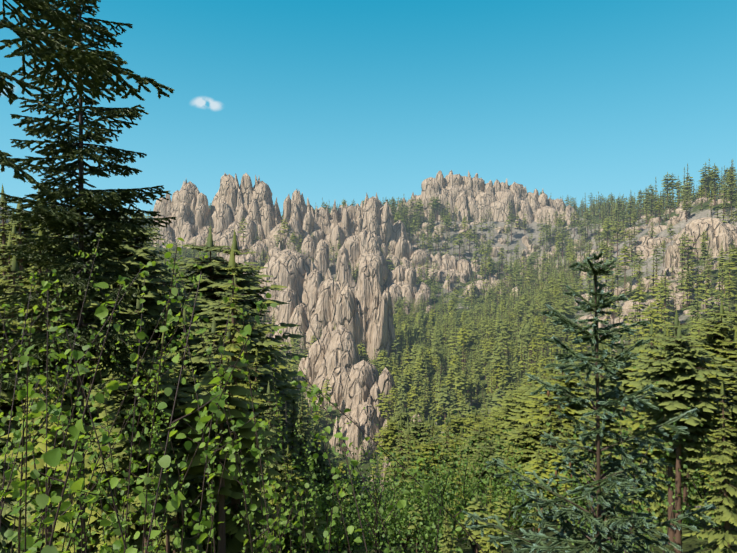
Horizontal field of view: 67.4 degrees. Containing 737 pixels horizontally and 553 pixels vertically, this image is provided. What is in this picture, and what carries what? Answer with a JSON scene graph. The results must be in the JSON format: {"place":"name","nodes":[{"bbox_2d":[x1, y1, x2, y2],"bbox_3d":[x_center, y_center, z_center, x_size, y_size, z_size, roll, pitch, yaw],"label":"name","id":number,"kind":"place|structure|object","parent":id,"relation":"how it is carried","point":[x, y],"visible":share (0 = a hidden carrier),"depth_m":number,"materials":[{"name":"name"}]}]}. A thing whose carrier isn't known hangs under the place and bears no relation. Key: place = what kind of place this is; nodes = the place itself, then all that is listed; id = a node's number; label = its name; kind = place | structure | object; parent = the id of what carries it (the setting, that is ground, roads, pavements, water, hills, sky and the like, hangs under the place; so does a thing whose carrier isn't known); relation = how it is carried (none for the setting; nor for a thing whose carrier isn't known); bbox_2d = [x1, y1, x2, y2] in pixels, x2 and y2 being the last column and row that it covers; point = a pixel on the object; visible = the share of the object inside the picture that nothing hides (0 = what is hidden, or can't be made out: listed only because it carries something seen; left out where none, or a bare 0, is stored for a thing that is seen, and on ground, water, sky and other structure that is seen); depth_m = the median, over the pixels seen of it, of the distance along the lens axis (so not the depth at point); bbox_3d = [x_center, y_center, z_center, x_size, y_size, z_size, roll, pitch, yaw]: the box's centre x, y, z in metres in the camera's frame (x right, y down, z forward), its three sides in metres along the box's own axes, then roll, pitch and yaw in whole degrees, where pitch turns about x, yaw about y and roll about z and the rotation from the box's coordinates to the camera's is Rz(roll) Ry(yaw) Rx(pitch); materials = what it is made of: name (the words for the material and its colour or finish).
{"place":"outdoors","nodes":[
{"label":"outdoors","id":0,"kind":"place"},
{"bbox_2d":[194,98,219,109],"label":"cloud","id":1,"kind":"structure","parent":0,"point":[199,102],"depth_m":4967.64,"materials":[{"name":"white"}]},
{"bbox_2d":[0,0,736,217],"label":"sky","id":2,"kind":"structure","parent":0,"point":[337,101],"materials":[{"name":"blue"}]},
{"bbox_2d":[88,193,736,552],"bbox_3d":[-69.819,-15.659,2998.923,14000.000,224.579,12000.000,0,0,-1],"label":"ground","id":3,"kind":"structure","parent":0,"point":[689,545],"depth_m":444.12,"materials":[{"name":"green plant"}]},
{"bbox_2d":[0,233,19,318],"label":"conifer","id":4,"kind":"object","parent":3,"relation":"on","point":[6,268],"visible":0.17,"depth_m":32.27,"materials":[{"name":"green plant"}]},
{"bbox_2d":[0,184,25,313],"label":"conifer","id":5,"kind":"object","parent":3,"relation":"on","point":[3,232],"visible":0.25,"depth_m":39.48,"materials":[{"name":"green plant"}]},
{"bbox_2d":[0,250,26,452],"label":"conifer","id":6,"kind":"object","parent":3,"relation":"on","point":[15,267],"visible":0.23,"depth_m":26.36,"materials":[{"name":"green plant"}]},
{"bbox_2d":[0,221,28,296],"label":"conifer","id":7,"kind":"object","parent":3,"relation":"on","point":[13,232],"visible":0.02,"depth_m":45.46,"materials":[{"name":"green plant"}]},
{"bbox_2d":[2,203,34,332],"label":"conifer","id":8,"kind":"object","parent":3,"relation":"on","point":[19,237],"visible":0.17,"depth_m":28.96,"materials":[{"name":"green plant"}]},
{"bbox_2d":[0,298,43,423],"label":"conifer","id":9,"kind":"object","parent":3,"relation":"on","point":[7,408],"visible":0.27,"depth_m":21.83,"materials":[{"name":"green plant"}]},
{"bbox_2d":[0,331,44,552],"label":"conifer","id":10,"kind":"object","parent":3,"relation":"on","point":[5,527],"visible":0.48,"depth_m":13.48,"materials":[{"name":"green plant"}]},
{"bbox_2d":[0,212,48,291],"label":"conifer","id":11,"kind":"object","parent":3,"relation":"on","point":[26,230],"visible":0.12,"depth_m":52.54,"materials":[{"name":"green plant"}]},
{"bbox_2d":[0,224,88,552],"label":"conifer","id":12,"kind":"object","parent":3,"relation":"on","point":[40,327],"visible":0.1,"depth_m":21.69,"materials":[{"name":"green plant"}]},
{"bbox_2d":[0,230,96,552],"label":"conifer","id":13,"kind":"object","parent":3,"relation":"on","point":[65,401],"visible":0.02,"depth_m":21.34,"materials":[{"name":"green plant"}]},
{"bbox_2d":[10,294,100,551],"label":"conifer","id":14,"kind":"object","parent":3,"relation":"on","point":[60,536],"visible":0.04,"depth_m":20.50,"materials":[{"name":"green plant"}]},
{"bbox_2d":[14,278,147,550],"bbox_3d":[-12.555,6.314,24.330,6.312,13.380,6.292,0,0,-29],"label":"conifer","id":15,"kind":"object","parent":3,"relation":"on","point":[104,373],"visible":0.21,"depth_m":23.22,"materials":[{"name":"green plant"}]},
{"bbox_2d":[0,0,184,552],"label":"tall spruce","id":16,"kind":"object","parent":3,"relation":"on","point":[96,204],"visible":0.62,"depth_m":14.21,"materials":[{"name":"green plant"}]},
{"bbox_2d":[0,0,174,193],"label":"spruce boughs","id":17,"kind":"object","parent":16,"relation":"attached to","point":[34,36],"visible":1,"depth_m":6.28,"materials":[{"name":"green plant"}]},
{"bbox_2d":[54,285,165,552],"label":"conifer","id":18,"kind":"object","parent":3,"relation":"on","point":[110,540],"visible":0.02,"depth_m":19.09,"materials":[{"name":"green plant"}]},
{"bbox_2d":[53,332,206,552],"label":"conifer","id":19,"kind":"object","parent":3,"relation":"on","point":[112,404],"visible":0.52,"depth_m":17.07,"materials":[{"name":"green plant"}]},
{"bbox_2d":[59,208,202,355],"bbox_3d":[-15.346,5.454,36.530,8.924,20.193,8.927,0,0,33],"label":"conifer","id":20,"kind":"object","parent":3,"relation":"on","point":[138,255],"visible":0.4,"depth_m":35.64,"materials":[{"name":"green plant"}]},
{"bbox_2d":[90,286,171,552],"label":"conifer","id":21,"kind":"object","parent":3,"relation":"on","point":[139,543],"visible":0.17,"depth_m":19.08,"materials":[{"name":"green plant"}]},
{"bbox_2d":[128,241,189,343],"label":"conifer","id":22,"kind":"object","parent":3,"relation":"on","point":[158,276],"visible":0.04,"depth_m":50.39,"materials":[{"name":"green plant"}]},
{"bbox_2d":[146,268,210,405],"bbox_3d":[-14.271,7.958,39.703,7.928,17.962,8.472,0,0,-38],"label":"conifer","id":23,"kind":"object","parent":3,"relation":"on","point":[179,330],"visible":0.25,"depth_m":39.01,"materials":[{"name":"green plant"}]},
{"bbox_2d":[153,303,218,552],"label":"conifer","id":24,"kind":"object","parent":3,"relation":"on","point":[192,492],"visible":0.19,"depth_m":19.26,"materials":[{"name":"green plant"}]},
{"bbox_2d":[155,224,278,404],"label":"conifer","id":25,"kind":"object","parent":3,"relation":"on","point":[210,285],"visible":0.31,"depth_m":46.33,"materials":[{"name":"green plant"}]},
{"bbox_2d":[188,315,248,517],"bbox_3d":[-7.975,8.307,28.291,4.596,12.804,6.045,-1,0,4],"label":"conifer","id":26,"kind":"object","parent":3,"relation":"on","point":[213,332],"visible":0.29,"depth_m":28.17,"materials":[{"name":"green plant"}]},
{"bbox_2d":[156,244,298,552],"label":"conifer","id":27,"kind":"object","parent":3,"relation":"on","point":[235,531],"visible":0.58,"depth_m":19.92,"materials":[{"name":"green plant"}]},
{"bbox_2d":[171,275,301,429],"bbox_3d":[-8.626,8.483,34.807,8.363,17.564,7.605,0,0,35],"label":"conifer","id":28,"kind":"object","parent":3,"relation":"on","point":[221,319],"visible":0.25,"depth_m":34.61,"materials":[{"name":"green plant"}]},
{"bbox_2d":[220,280,254,505],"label":"conifer","id":29,"kind":"object","parent":3,"relation":"on","point":[236,325],"visible":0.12,"depth_m":31.32,"materials":[{"name":"green plant"}]},
{"bbox_2d":[0,229,485,552],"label":"leafy shrubs","id":30,"kind":"object","parent":3,"relation":"on","point":[51,458],"visible":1,"depth_m":3.55,"materials":[{"name":"green plant"}]},
{"bbox_2d":[226,347,280,550],"bbox_3d":[-6.096,9.602,29.947,3.684,11.550,4.475,0,0,-21],"label":"conifer","id":31,"kind":"object","parent":3,"relation":"on","point":[259,410],"visible":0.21,"depth_m":29.99,"materials":[{"name":"green plant"}]},
{"bbox_2d":[199,229,308,362],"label":"conifer","id":32,"kind":"object","parent":3,"relation":"on","point":[249,272],"visible":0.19,"depth_m":50.38,"materials":[{"name":"green plant"}]},
{"bbox_2d":[198,314,310,419],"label":"conifer","id":33,"kind":"object","parent":3,"relation":"on","point":[266,351],"visible":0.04,"depth_m":41.42,"materials":[{"name":"green plant"}]},
{"bbox_2d":[262,409,288,437],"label":"conifer","id":34,"kind":"object","parent":3,"relation":"on","point":[279,431],"visible":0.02,"depth_m":70.99,"materials":[{"name":"green plant"}]},
{"bbox_2d":[251,381,302,552],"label":"conifer","id":35,"kind":"object","parent":3,"relation":"on","point":[271,449],"visible":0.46,"depth_m":25.05,"materials":[{"name":"green plant"}]},
{"bbox_2d":[268,446,301,552],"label":"conifer","id":36,"kind":"object","parent":3,"relation":"on","point":[288,544],"visible":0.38,"depth_m":22.80,"materials":[{"name":"green plant"}]},
{"bbox_2d":[265,457,305,507],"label":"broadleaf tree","id":37,"kind":"object","parent":3,"relation":"on","point":[296,479],"visible":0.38,"depth_m":25.03,"materials":[{"name":"green plant"}]},
{"bbox_2d":[272,389,300,425],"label":"conifer","id":38,"kind":"object","parent":3,"relation":"on","point":[287,404],"visible":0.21,"depth_m":106.67,"materials":[{"name":"green plant"}]},
{"bbox_2d":[281,397,301,472],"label":"conifer","id":39,"kind":"object","parent":3,"relation":"on","point":[291,435],"visible":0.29,"depth_m":50.83,"materials":[{"name":"green plant"}]},
{"bbox_2d":[280,448,303,486],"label":"conifer","id":40,"kind":"object","parent":3,"relation":"on","point":[296,459],"visible":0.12,"depth_m":46.46,"materials":[{"name":"green plant"}]},
{"bbox_2d":[285,385,311,449],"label":"conifer","id":41,"kind":"object","parent":3,"relation":"on","point":[295,414],"visible":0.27,"depth_m":97.67,"materials":[{"name":"green plant"}]},
{"bbox_2d":[295,416,308,472],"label":"conifer","id":42,"kind":"object","parent":3,"relation":"on","point":[301,449],"visible":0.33,"depth_m":57.54,"materials":[{"name":"green plant"}]},
{"bbox_2d":[293,393,312,457],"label":"conifer","id":43,"kind":"object","parent":3,"relation":"on","point":[303,431],"visible":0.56,"depth_m":74.41,"materials":[{"name":"green plant"}]},
{"bbox_2d":[297,432,324,523],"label":"conifer","id":44,"kind":"object","parent":3,"relation":"on","point":[304,465],"visible":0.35,"depth_m":36.82,"materials":[{"name":"green plant"}]},
{"bbox_2d":[292,441,339,495],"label":"conifer","id":45,"kind":"object","parent":3,"relation":"on","point":[321,461],"visible":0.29,"depth_m":41.39,"materials":[{"name":"green plant"}]},
{"bbox_2d":[317,464,335,551],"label":"conifer","id":46,"kind":"object","parent":3,"relation":"on","point":[321,469],"visible":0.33,"depth_m":38.80,"materials":[{"name":"green plant"}]},
{"bbox_2d":[324,472,358,547],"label":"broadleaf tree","id":47,"kind":"object","parent":3,"relation":"on","point":[329,478],"visible":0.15,"depth_m":40.91,"materials":[{"name":"green plant"}]},
{"bbox_2d":[335,472,363,549],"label":"conifer","id":48,"kind":"object","parent":3,"relation":"on","point":[350,513],"visible":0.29,"depth_m":41.36,"materials":[{"name":"green plant"}]},
{"bbox_2d":[0,170,736,493],"bbox_3d":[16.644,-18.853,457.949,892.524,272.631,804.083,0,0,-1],"label":"granite spires","id":49,"kind":"object","parent":3,"relation":"on","point":[352,311],"visible":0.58,"depth_m":561.31,"materials":[{"name":"beige stone"}]},
{"bbox_2d":[0,159,736,552],"bbox_3d":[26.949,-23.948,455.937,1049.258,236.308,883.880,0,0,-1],"label":"conifer forest","id":50,"kind":"object","parent":3,"relation":"on","point":[530,331],"visible":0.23,"depth_m":299.43,"materials":[{"name":"green plant"}]},
{"bbox_2d":[0,172,736,507],"bbox_3d":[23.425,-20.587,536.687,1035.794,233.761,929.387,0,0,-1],"label":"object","id":51,"kind":"object","parent":3,"relation":"on","point":[569,276],"visible":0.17,"depth_m":584.76,"materials":[{"name":"green plant"}]},
{"bbox_2d":[373,419,407,481],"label":"conifer","id":52,"kind":"object","parent":3,"relation":"on","point":[388,443],"visible":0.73,"depth_m":107.67,"materials":[{"name":"green plant"}]},
{"bbox_2d":[379,421,402,501],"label":"conifer","id":53,"kind":"object","parent":3,"relation":"on","point":[397,441],"visible":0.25,"depth_m":82.18,"materials":[{"name":"green plant"}]},
{"bbox_2d":[387,407,417,453],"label":"conifer","id":54,"kind":"object","parent":3,"relation":"on","point":[404,415],"visible":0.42,"depth_m":132.57,"materials":[{"name":"green plant"}]},
{"bbox_2d":[387,418,425,535],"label":"conifer","id":55,"kind":"object","parent":3,"relation":"on","point":[411,451],"visible":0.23,"depth_m":43.19,"materials":[{"name":"green plant"}]},
{"bbox_2d":[384,416,431,545],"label":"conifer","id":56,"kind":"object","parent":3,"relation":"on","point":[404,460],"visible":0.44,"depth_m":37.52,"materials":[{"name":"green plant"}]},
{"bbox_2d":[396,425,424,543],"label":"conifer","id":57,"kind":"object","parent":3,"relation":"on","point":[408,462],"visible":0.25,"depth_m":39.99,"materials":[{"name":"green plant"}]},
{"bbox_2d":[388,438,438,544],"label":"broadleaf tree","id":58,"kind":"object","parent":3,"relation":"on","point":[419,453],"visible":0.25,"depth_m":48.42,"materials":[{"name":"green plant"}]},
{"bbox_2d":[397,411,435,452],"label":"conifer","id":59,"kind":"object","parent":3,"relation":"on","point":[421,425],"visible":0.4,"depth_m":98.14,"materials":[{"name":"green plant"}]},
{"bbox_2d":[419,437,451,484],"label":"conifer","id":60,"kind":"object","parent":3,"relation":"on","point":[429,445],"visible":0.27,"depth_m":62.01,"materials":[{"name":"green plant"}]},
{"bbox_2d":[426,434,445,462],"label":"conifer","id":61,"kind":"object","parent":3,"relation":"on","point":[439,440],"visible":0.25,"depth_m":79.41,"materials":[{"name":"green plant"}]},
{"bbox_2d":[432,464,458,498],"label":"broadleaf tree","id":62,"kind":"object","parent":3,"relation":"on","point":[452,476],"visible":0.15,"depth_m":44.17,"materials":[{"name":"green plant"}]},
{"bbox_2d":[438,503,456,552],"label":"conifer","id":63,"kind":"object","parent":3,"relation":"on","point":[447,547],"visible":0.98,"depth_m":15.62,"materials":[{"name":"green plant"}]},
{"bbox_2d":[439,418,457,471],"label":"conifer","id":64,"kind":"object","parent":3,"relation":"on","point":[447,448],"visible":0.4,"depth_m":70.63,"materials":[{"name":"green plant"}]},
{"bbox_2d":[441,435,466,475],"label":"conifer","id":65,"kind":"object","parent":3,"relation":"on","point":[453,443],"visible":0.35,"depth_m":72.96,"materials":[{"name":"green plant"}]},
{"bbox_2d":[441,449,468,538],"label":"conifer","id":66,"kind":"object","parent":3,"relation":"on","point":[460,494],"visible":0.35,"depth_m":30.30,"materials":[{"name":"green plant"}]},
{"bbox_2d":[438,412,472,438],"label":"conifer","id":67,"kind":"object","parent":3,"relation":"on","point":[455,427],"visible":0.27,"depth_m":124.83,"materials":[{"name":"green plant"}]},
{"bbox_2d":[464,411,485,429],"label":"conifer","id":68,"kind":"object","parent":3,"relation":"on","point":[471,417],"visible":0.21,"depth_m":129.10,"materials":[{"name":"green plant"}]},
{"bbox_2d":[448,424,502,467],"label":"conifer","id":69,"kind":"object","parent":3,"relation":"on","point":[480,436],"visible":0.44,"depth_m":56.51,"materials":[{"name":"green plant"}]},
{"bbox_2d":[465,418,497,445],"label":"conifer","id":70,"kind":"object","parent":3,"relation":"on","point":[483,424],"visible":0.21,"depth_m":84.92,"materials":[{"name":"green plant"}]},
{"bbox_2d":[464,441,508,514],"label":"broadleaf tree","id":71,"kind":"object","parent":3,"relation":"on","point":[490,456],"visible":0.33,"depth_m":34.71,"materials":[{"name":"green plant"}]},
{"bbox_2d":[476,478,503,552],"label":"conifer","id":72,"kind":"object","parent":3,"relation":"on","point":[489,545],"visible":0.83,"depth_m":16.74,"materials":[{"name":"green plant"}]},
{"bbox_2d":[474,408,505,430],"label":"conifer","id":73,"kind":"object","parent":3,"relation":"on","point":[494,412],"visible":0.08,"depth_m":96.79,"materials":[{"name":"green plant"}]},
{"bbox_2d":[272,402,718,550],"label":"snags and logs","id":74,"kind":"object","parent":3,"relation":"on","point":[377,471],"visible":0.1,"depth_m":89.27,"materials":[{"name":"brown wood"}]},
{"bbox_2d":[257,348,736,552],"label":"shrubs","id":75,"kind":"object","parent":3,"relation":"on","point":[433,518],"visible":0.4,"depth_m":23.44,"materials":[{"name":"green plant"}]},
{"bbox_2d":[488,391,520,441],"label":"conifer","id":76,"kind":"object","parent":3,"relation":"on","point":[508,408],"visible":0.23,"depth_m":86.50,"materials":[{"name":"green plant"}]},
{"bbox_2d":[491,426,521,491],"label":"conifer","id":77,"kind":"object","parent":3,"relation":"on","point":[506,435],"visible":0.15,"depth_m":61.72,"materials":[{"name":"green plant"}]},
{"bbox_2d":[491,385,523,415],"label":"conifer","id":78,"kind":"object","parent":3,"relation":"on","point":[507,400],"visible":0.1,"depth_m":101.82,"materials":[{"name":"green plant"}]},
{"bbox_2d":[505,447,526,529],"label":"conifer","id":79,"kind":"object","parent":3,"relation":"on","point":[516,499],"visible":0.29,"depth_m":34.65,"materials":[{"name":"green plant"}]},
{"bbox_2d":[500,381,538,439],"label":"conifer","id":80,"kind":"object","parent":3,"relation":"on","point":[524,406],"visible":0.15,"depth_m":63.85,"materials":[{"name":"green plant"}]},
{"bbox_2d":[496,421,548,525],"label":"conifer","id":81,"kind":"object","parent":3,"relation":"on","point":[520,438],"visible":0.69,"depth_m":44.93,"materials":[{"name":"green plant"}]},
{"bbox_2d":[519,378,551,432],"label":"conifer","id":82,"kind":"object","parent":3,"relation":"on","point":[530,402],"visible":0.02,"depth_m":53.13,"materials":[{"name":"green plant"}]},
{"bbox_2d":[522,384,548,518],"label":"conifer","id":83,"kind":"object","parent":3,"relation":"on","point":[538,424],"visible":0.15,"depth_m":48.58,"materials":[{"name":"green plant"}]},
{"bbox_2d":[506,357,586,433],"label":"conifer","id":84,"kind":"object","parent":3,"relation":"on","point":[551,369],"visible":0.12,"depth_m":59.38,"materials":[{"name":"green plant"}]},
{"bbox_2d":[529,379,569,520],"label":"conifer","id":85,"kind":"object","parent":3,"relation":"on","point":[547,454],"visible":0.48,"depth_m":40.31,"materials":[{"name":"green plant"}]},
{"bbox_2d":[516,368,595,444],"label":"conifer","id":86,"kind":"object","parent":3,"relation":"on","point":[563,383],"visible":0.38,"depth_m":44.03,"materials":[{"name":"green plant"}]},
{"bbox_2d":[526,383,591,448],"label":"conifer","id":87,"kind":"object","parent":3,"relation":"on","point":[571,406],"visible":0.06,"depth_m":43.73,"materials":[{"name":"green plant"}]},
{"bbox_2d":[547,395,572,521],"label":"conifer","id":88,"kind":"object","parent":3,"relation":"on","point":[559,426],"visible":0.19,"depth_m":40.51,"materials":[{"name":"green plant"}]},
{"bbox_2d":[547,395,572,510],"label":"conifer","id":89,"kind":"object","parent":3,"relation":"on","point":[555,432],"visible":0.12,"depth_m":40.70,"materials":[{"name":"green plant"}]},
{"bbox_2d":[550,417,591,503],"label":"conifer","id":90,"kind":"object","parent":3,"relation":"on","point":[571,433],"visible":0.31,"depth_m":33.53,"materials":[{"name":"green plant"}]},
{"bbox_2d":[463,251,715,552],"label":"young spruce","id":91,"kind":"object","parent":3,"relation":"on","point":[636,401],"visible":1,"depth_m":4.77,"materials":[{"name":"green plant"}]},
{"bbox_2d":[572,405,642,531],"bbox_3d":[9.581,7.642,22.101,2.749,5.928,3.091,0,0,44],"label":"conifer","id":92,"kind":"object","parent":3,"relation":"on","point":[610,425],"visible":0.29,"depth_m":21.82,"materials":[{"name":"green plant"}]},
{"bbox_2d":[574,333,651,444],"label":"conifer","id":93,"kind":"object","parent":3,"relation":"on","point":[625,388],"visible":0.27,"depth_m":31.42,"materials":[{"name":"green plant"}]},
{"bbox_2d":[619,423,643,516],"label":"conifer","id":94,"kind":"object","parent":3,"relation":"on","point":[635,501],"visible":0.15,"depth_m":27.18,"materials":[{"name":"green plant"}]},
{"bbox_2d":[617,353,655,505],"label":"conifer","id":95,"kind":"object","parent":3,"relation":"on","point":[634,444],"visible":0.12,"depth_m":30.86,"materials":[{"name":"green plant"}]},
{"bbox_2d":[638,452,674,527],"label":"conifer","id":96,"kind":"object","parent":3,"relation":"on","point":[655,507],"visible":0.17,"depth_m":21.92,"materials":[{"name":"green plant"}]},
{"bbox_2d":[630,309,702,421],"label":"conifer","id":97,"kind":"object","parent":3,"relation":"on","point":[675,325],"visible":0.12,"depth_m":42.58,"materials":[{"name":"green plant"}]},
{"bbox_2d":[617,327,718,544],"bbox_3d":[10.007,5.444,18.306,3.339,7.600,3.110,0,0,33],"label":"conifer","id":98,"kind":"object","parent":3,"relation":"on","point":[671,458],"visible":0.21,"depth_m":18.30,"materials":[{"name":"green plant"}]},
{"bbox_2d":[617,322,736,552],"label":"conifer","id":99,"kind":"object","parent":3,"relation":"on","point":[677,374],"visible":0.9,"depth_m":16.05,"materials":[{"name":"green plant"}]},
{"bbox_2d":[663,419,712,507],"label":"conifer","id":100,"kind":"object","parent":3,"relation":"on","point":[696,457],"visible":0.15,"depth_m":23.42,"materials":[{"name":"green plant"}]},
{"bbox_2d":[682,381,736,552],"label":"conifer","id":101,"kind":"object","parent":3,"relation":"on","point":[725,511],"visible":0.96,"depth_m":14.99,"materials":[{"name":"green plant"}]},
{"bbox_2d":[686,297,736,501],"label":"conifer","id":102,"kind":"object","parent":3,"relation":"on","point":[724,332],"visible":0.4,"depth_m":28.14,"materials":[{"name":"green plant"}]},
{"bbox_2d":[690,352,736,483],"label":"conifer","id":103,"kind":"object","parent":3,"relation":"on","point":[733,416],"visible":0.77,"depth_m":16.26,"materials":[{"name":"green plant"}]},
{"bbox_2d":[699,326,736,497],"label":"conifer","id":104,"kind":"object","parent":3,"relation":"on","point":[713,476],"visible":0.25,"depth_m":21.75,"materials":[{"name":"green plant"}]},
{"bbox_2d":[701,328,736,441],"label":"conifer","id":105,"kind":"object","parent":3,"relation":"on","point":[729,354],"visible":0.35,"depth_m":22.58,"materials":[{"name":"green plant"}]},
{"bbox_2d":[716,304,736,348],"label":"conifer","id":106,"kind":"object","parent":3,"relation":"on","point":[734,318],"visible":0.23,"depth_m":83.43,"materials":[{"name":"green plant"}]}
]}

